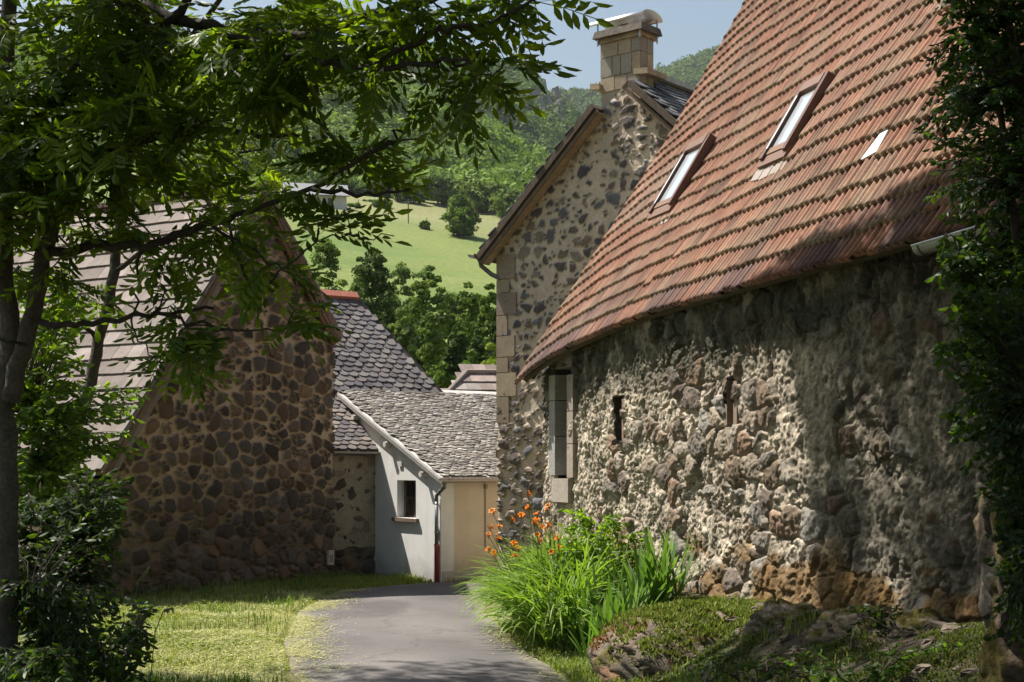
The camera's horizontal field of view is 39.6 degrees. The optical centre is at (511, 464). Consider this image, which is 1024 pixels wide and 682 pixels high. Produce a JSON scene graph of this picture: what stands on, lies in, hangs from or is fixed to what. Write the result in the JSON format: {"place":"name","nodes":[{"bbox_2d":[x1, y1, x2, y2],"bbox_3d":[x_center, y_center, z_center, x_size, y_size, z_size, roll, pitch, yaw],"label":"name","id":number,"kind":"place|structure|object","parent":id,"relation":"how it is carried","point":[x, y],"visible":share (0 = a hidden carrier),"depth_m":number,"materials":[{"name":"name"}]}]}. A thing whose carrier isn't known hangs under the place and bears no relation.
{"place":"outdoors","nodes":[
{"label":"outdoors","id":0,"kind":"place"},
{"bbox_2d":[20,654,254,681],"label":"shade grass","id":1,"kind":"structure","parent":0,"point":[169,677],"depth_m":14.76,"materials":[{"name":"green plant"}]},
{"bbox_2d":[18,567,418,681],"bbox_3d":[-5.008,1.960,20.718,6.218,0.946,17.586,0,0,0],"label":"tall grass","id":2,"kind":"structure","parent":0,"point":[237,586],"depth_m":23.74,"materials":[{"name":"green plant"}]},
{"bbox_2d":[0,0,743,91],"label":"sky","id":3,"kind":"structure","parent":0,"point":[687,27],"materials":[{"name":"blue"}]},
{"bbox_2d":[284,582,563,681],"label":"road","id":4,"kind":"structure","parent":0,"point":[411,632],"depth_m":18.52,"materials":[{"name":"grey asphalt"}]},
{"bbox_2d":[455,591,590,681],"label":"lane clippings","id":5,"kind":"object","parent":4,"relation":"on","point":[564,677],"visible":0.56,"depth_m":18.34,"materials":[{"name":"green plant"}]},
{"bbox_2d":[14,173,982,681],"bbox_3d":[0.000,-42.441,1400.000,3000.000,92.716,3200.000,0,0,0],"label":"ground","id":6,"kind":"structure","parent":0,"point":[440,249],"depth_m":199.76,"materials":[{"name":"green plant"}]},
{"bbox_2d":[0,464,135,681],"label":"bramble bush","id":7,"kind":"object","parent":6,"relation":"on","point":[52,606],"visible":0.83,"depth_m":10.42,"materials":[{"name":"green plant"}]},
{"bbox_2d":[0,597,159,681],"label":"nettle patch","id":8,"kind":"object","parent":6,"relation":"on","point":[128,640],"visible":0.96,"depth_m":9.68,"materials":[{"name":"green plant"}]},
{"bbox_2d":[12,267,151,671],"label":"elder shrub","id":9,"kind":"object","parent":6,"relation":"on","point":[47,462],"visible":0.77,"depth_m":12.38,"materials":[{"name":"green plant"}]},
{"bbox_2d":[129,566,173,680],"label":"grass stalk","id":10,"kind":"object","parent":6,"relation":"on","point":[166,610],"depth_m":10.60,"materials":[{"name":"green plant"}]},
{"bbox_2d":[13,0,339,638],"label":"ash tree","id":11,"kind":"object","parent":6,"relation":"on","point":[96,354],"visible":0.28,"depth_m":15.54,"materials":[{"name":"green plant"}]},
{"bbox_2d":[13,181,343,601],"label":"barn","id":12,"kind":"structure","parent":6,"relation":"on","point":[222,489],"depth_m":27.01,"materials":[{"name":"stone"}]},
{"bbox_2d":[24,586,339,681],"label":"lawn clippings","id":13,"kind":"object","parent":6,"relation":"on","point":[270,674],"visible":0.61,"depth_m":18.05,"materials":[{"name":"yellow plant"}]},
{"bbox_2d":[18,575,421,681],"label":"lawn grass","id":14,"kind":"structure","parent":6,"relation":"on","point":[279,583],"depth_m":20.77,"materials":[{"name":"green plant"}]},
{"bbox_2d":[226,588,376,681],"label":"grass clippings","id":15,"kind":"object","parent":6,"relation":"on","point":[305,621],"depth_m":19.55,"materials":[{"name":"plant"}]},
{"bbox_2d":[0,0,613,681],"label":"ash tree","id":16,"kind":"object","parent":6,"relation":"on","point":[106,78],"visible":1,"depth_m":9.00,"materials":[{"name":"green plant"}]},
{"bbox_2d":[282,182,349,209],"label":"distant house","id":17,"kind":"structure","parent":6,"relation":"on","point":[340,201],"depth_m":287.63,"materials":[{"name":"paint"}]},
{"bbox_2d":[309,236,343,290],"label":"broadleaf tree","id":18,"kind":"object","parent":6,"relation":"on","point":[328,250],"visible":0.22,"depth_m":87.71,"materials":[{"name":"green plant"}]},
{"bbox_2d":[333,279,347,290],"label":"broadleaf tree","id":19,"kind":"object","parent":6,"relation":"on","point":[343,283],"visible":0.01,"depth_m":65.93,"materials":[{"name":"green plant"}]},
{"bbox_2d":[331,175,364,193],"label":"broadleaf tree","id":20,"kind":"object","parent":6,"relation":"on","point":[352,182],"visible":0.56,"depth_m":333.97,"materials":[{"name":"green plant"}]},
{"bbox_2d":[347,202,360,206],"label":"broadleaf tree","id":21,"kind":"object","parent":6,"relation":"on","point":[356,204],"visible":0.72,"depth_m":298.45,"materials":[{"name":"green plant"}]},
{"bbox_2d":[332,395,380,574],"bbox_3d":[-4.630,0.206,31.088,2.598,4.788,3.300,0,0,-35],"label":"lean to wing","id":22,"kind":"object","parent":6,"relation":"on","point":[353,479],"visible":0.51,"depth_m":30.30,"materials":[{"name":"beige stone"}]},
{"bbox_2d":[348,276,381,319],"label":"broadleaf tree","id":23,"kind":"object","parent":6,"relation":"on","point":[355,287],"visible":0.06,"depth_m":103.65,"materials":[{"name":"green plant"}]},
{"bbox_2d":[351,246,396,334],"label":"broadleaf tree","id":24,"kind":"object","parent":6,"relation":"on","point":[376,278],"visible":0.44,"depth_m":85.31,"materials":[{"name":"green plant"}]},
{"bbox_2d":[353,176,398,197],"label":"broadleaf tree","id":25,"kind":"object","parent":6,"relation":"on","point":[361,186],"visible":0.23,"depth_m":330.84,"materials":[{"name":"green plant"}]},
{"bbox_2d":[372,199,392,207],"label":"broadleaf tree","id":26,"kind":"object","parent":6,"relation":"on","point":[375,203],"visible":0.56,"depth_m":304.71,"materials":[{"name":"green plant"}]},
{"bbox_2d":[279,571,489,595],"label":"verge grass","id":27,"kind":"structure","parent":6,"relation":"on","point":[324,576],"depth_m":28.06,"materials":[{"name":"green plant"}]},
{"bbox_2d":[380,290,401,335],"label":"broadleaf tree","id":28,"kind":"object","parent":6,"relation":"on","point":[387,317],"visible":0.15,"depth_m":71.87,"materials":[{"name":"green plant"}]},
{"bbox_2d":[376,261,424,333],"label":"broadleaf tree","id":29,"kind":"object","parent":6,"relation":"on","point":[402,272],"visible":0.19,"depth_m":97.73,"materials":[{"name":"green plant"}]},
{"bbox_2d":[388,307,418,361],"bbox_3d":[-5.025,-1.301,63.002,2.418,11.414,2.155,0,0,0],"label":"broadleaf tree","id":30,"kind":"object","parent":6,"relation":"on","point":[402,330],"visible":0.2,"depth_m":62.77,"materials":[{"name":"green plant"}]},
{"bbox_2d":[391,179,426,202],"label":"broadleaf tree","id":31,"kind":"object","parent":6,"relation":"on","point":[402,196],"visible":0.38,"depth_m":321.14,"materials":[{"name":"green plant"}]},
{"bbox_2d":[321,289,498,582],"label":"white house","id":32,"kind":"structure","parent":6,"relation":"on","point":[436,478],"depth_m":30.14,"materials":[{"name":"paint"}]},
{"bbox_2d":[404,480,415,517],"bbox_3d":[-2.025,0.712,29.573,0.211,0.780,0.762,0,0,-35],"label":"window","id":33,"kind":"structure","parent":32,"relation":"in","point":[409,485],"depth_m":29.73,"materials":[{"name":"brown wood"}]},
{"bbox_2d":[405,288,433,338],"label":"broadleaf tree","id":34,"kind":"object","parent":6,"relation":"on","point":[414,298],"visible":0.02,"depth_m":103.50,"materials":[{"name":"green plant"}]},
{"bbox_2d":[413,335,431,371],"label":"broadleaf tree","id":35,"kind":"object","parent":6,"relation":"on","point":[418,360],"visible":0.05,"depth_m":69.86,"materials":[{"name":"green plant"}]},
{"bbox_2d":[419,220,430,229],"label":"broadleaf tree","id":36,"kind":"object","parent":6,"relation":"on","point":[423,224],"visible":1,"depth_m":265.68,"materials":[{"name":"green plant"}]},
{"bbox_2d":[399,265,458,368],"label":"broadleaf tree","id":37,"kind":"object","parent":6,"relation":"on","point":[430,280],"visible":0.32,"depth_m":81.55,"materials":[{"name":"green plant"}]},
{"bbox_2d":[416,311,445,387],"bbox_3d":[-3.387,-0.900,58.110,2.122,10.689,1.655,0,0,41],"label":"broadleaf tree","id":38,"kind":"object","parent":6,"relation":"on","point":[432,339],"visible":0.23,"depth_m":57.77,"materials":[{"name":"green plant"}]},
{"bbox_2d":[416,173,460,204],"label":"broadleaf tree","id":39,"kind":"object","parent":6,"relation":"on","point":[439,182],"visible":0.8,"depth_m":328.17,"materials":[{"name":"green plant"}]},
{"bbox_2d":[432,360,455,387],"bbox_3d":[-2.439,0.364,49.988,1.637,8.075,1.252,0,0,-26],"label":"broadleaf tree","id":40,"kind":"object","parent":6,"relation":"on","point":[442,378],"visible":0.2,"depth_m":49.78,"materials":[{"name":"green plant"}]},
{"bbox_2d":[435,291,465,376],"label":"broadleaf tree","id":41,"kind":"object","parent":6,"relation":"on","point":[453,312],"visible":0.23,"depth_m":101.50,"materials":[{"name":"green plant"}]},
{"bbox_2d":[441,324,468,387],"bbox_3d":[-2.273,-0.759,60.082,1.934,10.411,1.928,0,0,14],"label":"broadleaf tree","id":42,"kind":"object","parent":6,"relation":"on","point":[454,349],"visible":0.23,"depth_m":59.78,"materials":[{"name":"green plant"}]},
{"bbox_2d":[439,192,481,236],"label":"broadleaf tree","id":43,"kind":"object","parent":6,"relation":"on","point":[460,222],"visible":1,"depth_m":260.17,"materials":[{"name":"green plant"}]},
{"bbox_2d":[440,364,495,391],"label":"tiled outhouse","id":44,"kind":"structure","parent":6,"relation":"on","point":[476,377],"depth_m":37.85,"materials":[{"name":"pink tile"}]},
{"bbox_2d":[455,281,480,355],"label":"broadleaf tree","id":45,"kind":"object","parent":6,"relation":"on","point":[465,298],"visible":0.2,"depth_m":77.80,"materials":[{"name":"green plant"}]},
{"bbox_2d":[460,349,478,363],"bbox_3d":[-1.566,0.065,52.993,1.719,8.764,1.506,0,0,0],"label":"broadleaf tree","id":46,"kind":"object","parent":6,"relation":"on","point":[471,353],"visible":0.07,"depth_m":52.90,"materials":[{"name":"green plant"}]},
{"bbox_2d":[457,295,494,351],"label":"broadleaf tree","id":47,"kind":"object","parent":6,"relation":"on","point":[475,324],"visible":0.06,"depth_m":99.08,"materials":[{"name":"green plant"}]},
{"bbox_2d":[449,179,505,211],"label":"broadleaf tree","id":48,"kind":"object","parent":6,"relation":"on","point":[478,193],"visible":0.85,"depth_m":325.45,"materials":[{"name":"green plant"}]},
{"bbox_2d":[467,328,488,363],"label":"broadleaf tree","id":49,"kind":"object","parent":6,"relation":"on","point":[477,344],"visible":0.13,"depth_m":65.82,"materials":[{"name":"green plant"}]},
{"bbox_2d":[477,283,497,358],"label":"broadleaf tree","id":50,"kind":"object","parent":6,"relation":"on","point":[487,315],"visible":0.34,"depth_m":71.79,"materials":[{"name":"green plant"}]},
{"bbox_2d":[480,342,497,364],"bbox_3d":[-0.696,0.166,46.474,1.596,8.344,1.306,0,0,0],"label":"broadleaf tree","id":51,"kind":"object","parent":6,"relation":"on","point":[491,360],"visible":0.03,"depth_m":46.39,"materials":[{"name":"green plant"}]},
{"bbox_2d":[483,308,497,359],"bbox_3d":[-0.610,-1.386,63.995,1.568,11.473,1.859,0,0,38],"label":"broadleaf tree","id":52,"kind":"object","parent":6,"relation":"on","point":[492,329],"visible":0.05,"depth_m":63.99,"materials":[{"name":"green plant"}]},
{"bbox_2d":[488,188,521,216],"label":"broadleaf tree","id":53,"kind":"object","parent":6,"relation":"on","point":[503,203],"visible":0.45,"depth_m":317.08,"materials":[{"name":"green plant"}]},
{"bbox_2d":[516,180,530,197],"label":"broadleaf tree","id":54,"kind":"object","parent":6,"relation":"on","point":[523,187],"visible":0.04,"depth_m":324.50,"materials":[{"name":"green plant"}]},
{"bbox_2d":[450,490,625,627],"bbox_3d":[0.481,1.374,20.120,2.818,2.013,3.757,0,0,0],"label":"daylily clump","id":55,"kind":"object","parent":6,"relation":"on","point":[520,514],"visible":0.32,"depth_m":20.15,"materials":[{"name":"green plant"}]},
{"bbox_2d":[451,520,639,650],"bbox_3d":[0.601,1.551,18.608,2.969,1.665,3.640,0,0,0],"label":"daylily clump","id":56,"kind":"object","parent":6,"relation":"on","point":[532,609],"visible":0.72,"depth_m":18.08,"materials":[{"name":"green plant"}]},
{"bbox_2d":[462,507,631,607],"bbox_3d":[0.739,1.421,19.960,2.971,1.814,3.683,0,0,0],"label":"daylily clump","id":57,"kind":"object","parent":6,"relation":"on","point":[563,543],"visible":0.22,"depth_m":19.61,"materials":[{"name":"green plant"}]},
{"bbox_2d":[537,595,601,655],"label":"leafy weed","id":58,"kind":"object","parent":6,"relation":"on","point":[556,617],"visible":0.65,"depth_m":17.29,"materials":[{"name":"green plant"}]},
{"bbox_2d":[468,9,694,572],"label":"gable house","id":59,"kind":"structure","parent":6,"relation":"on","point":[540,245],"depth_m":26.31,"materials":[{"name":"stone"}]},
{"bbox_2d":[550,508,614,583],"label":"leafy weed","id":60,"kind":"object","parent":6,"relation":"on","point":[576,548],"visible":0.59,"depth_m":19.25,"materials":[{"name":"green plant"}]},
{"bbox_2d":[562,543,635,645],"bbox_3d":[1.244,1.618,17.644,1.031,1.311,1.276,0,0,42],"label":"iris clump","id":61,"kind":"object","parent":6,"relation":"on","point":[585,627],"visible":0.52,"depth_m":17.50,"materials":[{"name":"green plant"}]},
{"bbox_2d":[600,665,621,681],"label":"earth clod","id":62,"kind":"object","parent":6,"relation":"on","point":[606,673],"visible":0.23,"depth_m":15.03,"materials":[{"name":"brown soil"}]},
{"bbox_2d":[568,572,667,660],"bbox_3d":[1.266,1.762,16.549,1.009,1.127,0.985,0,0,-20],"label":"iris clump","id":63,"kind":"object","parent":6,"relation":"on","point":[608,611],"visible":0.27,"depth_m":16.44,"materials":[{"name":"green plant"}]},
{"bbox_2d":[590,514,649,591],"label":"leafy weed","id":64,"kind":"object","parent":6,"relation":"on","point":[597,538],"visible":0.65,"depth_m":18.31,"materials":[{"name":"green plant"}]},
{"bbox_2d":[606,519,703,608],"bbox_3d":[1.727,1.277,16.957,1.241,1.287,1.217,0,0,0],"label":"iris clump","id":65,"kind":"object","parent":6,"relation":"on","point":[649,566],"visible":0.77,"depth_m":16.82,"materials":[{"name":"green plant"}]},
{"bbox_2d":[586,603,731,681],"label":"mossy rock","id":66,"kind":"object","parent":6,"relation":"on","point":[621,663],"visible":0.38,"depth_m":14.90,"materials":[{"name":"grey stone"}]},
{"bbox_2d":[589,611,670,670],"bbox_3d":[1.246,1.908,15.322,0.578,0.677,1.588,0,0,-28],"label":"red stonecrop","id":67,"kind":"object","parent":66,"relation":"on","point":[600,638],"visible":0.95,"depth_m":15.49,"materials":[{"name":"plant"}]},
{"bbox_2d":[595,595,763,676],"bbox_3d":[1.985,1.826,15.601,2.201,0.748,2.015,0,0,0],"label":"moss carpet","id":68,"kind":"object","parent":66,"relation":"on","point":[644,612],"visible":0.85,"depth_m":15.07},
{"bbox_2d":[690,649,798,681],"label":"bank fern","id":69,"kind":"object","parent":6,"relation":"on","point":[713,666],"visible":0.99,"depth_m":12.15,"materials":[{"name":"green plant"}]},
{"bbox_2d":[514,0,1023,622],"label":"barn","id":70,"kind":"structure","parent":6,"relation":"on","point":[750,390],"depth_m":16.14,"materials":[{"name":"stone"}]},
{"bbox_2d":[741,598,817,637],"bbox_3d":[2.776,1.605,14.309,0.927,0.540,0.603,0,0,0],"label":"boulder","id":71,"kind":"object","parent":6,"relation":"on","point":[769,612],"visible":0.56,"depth_m":14.16,"materials":[{"name":"grey stone"}]},
{"bbox_2d":[580,594,986,681],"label":"shade moss","id":72,"kind":"object","parent":6,"relation":"on","point":[968,636],"visible":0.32,"depth_m":11.66,"materials":[{"name":"green plant"}]},
{"bbox_2d":[652,597,981,681],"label":"rubble","id":73,"kind":"object","parent":6,"relation":"on","point":[921,668],"visible":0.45,"depth_m":12.23,"materials":[{"name":"grey stone"}]},
{"bbox_2d":[678,619,983,681],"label":"leaf litter","id":74,"kind":"object","parent":6,"relation":"on","point":[879,644],"visible":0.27,"depth_m":12.50,"materials":[{"name":"brown plant"}]},
{"bbox_2d":[805,605,896,644],"bbox_3d":[3.214,1.564,13.088,0.914,0.557,0.674,0,0,28],"label":"boulder","id":75,"kind":"object","parent":6,"relation":"on","point":[831,625],"visible":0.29,"depth_m":12.95,"materials":[{"name":"grey stone"}]},
{"bbox_2d":[776,637,961,681],"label":"bank fern","id":76,"kind":"object","parent":6,"relation":"on","point":[892,665],"visible":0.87,"depth_m":10.51,"materials":[{"name":"green plant"}]},
{"bbox_2d":[845,597,915,651],"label":"bank fern","id":77,"kind":"object","parent":6,"relation":"on","point":[877,625],"visible":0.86,"depth_m":12.22,"materials":[{"name":"green plant"}]},
{"bbox_2d":[886,608,956,629],"bbox_3d":[3.658,1.506,12.702,0.796,0.458,0.515,0,0,0],"label":"boulder","id":78,"kind":"object","parent":6,"relation":"on","point":[916,618],"visible":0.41,"depth_m":12.60,"materials":[{"name":"grey stone"}]},
{"bbox_2d":[912,0,1023,371],"label":"leaved tree","id":79,"kind":"object","parent":6,"relation":"on","point":[999,61],"visible":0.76,"depth_m":9.79,"materials":[{"name":"green plant"}]},
{"bbox_2d":[924,232,1023,480],"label":"climbing vine","id":80,"kind":"object","parent":6,"relation":"on","point":[948,254],"visible":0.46,"depth_m":9.46,"materials":[{"name":"green plant"}]},
{"bbox_2d":[945,282,1023,650],"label":"ivy","id":81,"kind":"object","parent":6,"relation":"on","point":[1003,405],"visible":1,"depth_m":8.55,"materials":[{"name":"green plant"}]},
{"bbox_2d":[973,489,1023,681],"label":"stone pier","id":82,"kind":"structure","parent":6,"relation":"on","point":[999,660],"depth_m":9.41,"materials":[{"name":"grey stone"}]},
{"bbox_2d":[497,593,869,681],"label":"bank grass","id":83,"kind":"structure","parent":0,"point":[577,673],"depth_m":15.43,"materials":[{"name":"green plant"}]},
{"bbox_3d":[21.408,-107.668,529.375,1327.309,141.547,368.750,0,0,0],"label":"hill","id":84,"kind":"structure","parent":0,"visible":0},
{"bbox_2d":[15,30,549,200],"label":"forest","id":85,"kind":"object","parent":84,"relation":"on","point":[521,159],"visible":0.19,"depth_m":396.21,"materials":[{"name":"green plant"}]},
{"bbox_3d":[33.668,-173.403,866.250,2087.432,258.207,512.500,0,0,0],"label":"hill","id":86,"kind":"structure","parent":0,"visible":0},
{"bbox_2d":[15,31,580,153],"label":"forest","id":87,"kind":"object","parent":86,"relation":"on","point":[537,129],"visible":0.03,"depth_m":816.97,"materials":[{"name":"green plant"}]},
{"bbox_2d":[531,78,567,127],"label":"rock face","id":88,"kind":"object","parent":86,"relation":"on","point":[556,91],"visible":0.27,"depth_m":918.43},
{"bbox_3d":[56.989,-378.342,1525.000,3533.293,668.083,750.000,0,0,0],"label":"hill","id":89,"kind":"structure","parent":0,"visible":0},
{"bbox_2d":[550,44,720,114],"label":"forest","id":90,"kind":"object","parent":89,"relation":"on","point":[689,69],"visible":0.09,"depth_m":1670.97,"materials":[{"name":"green plant"}]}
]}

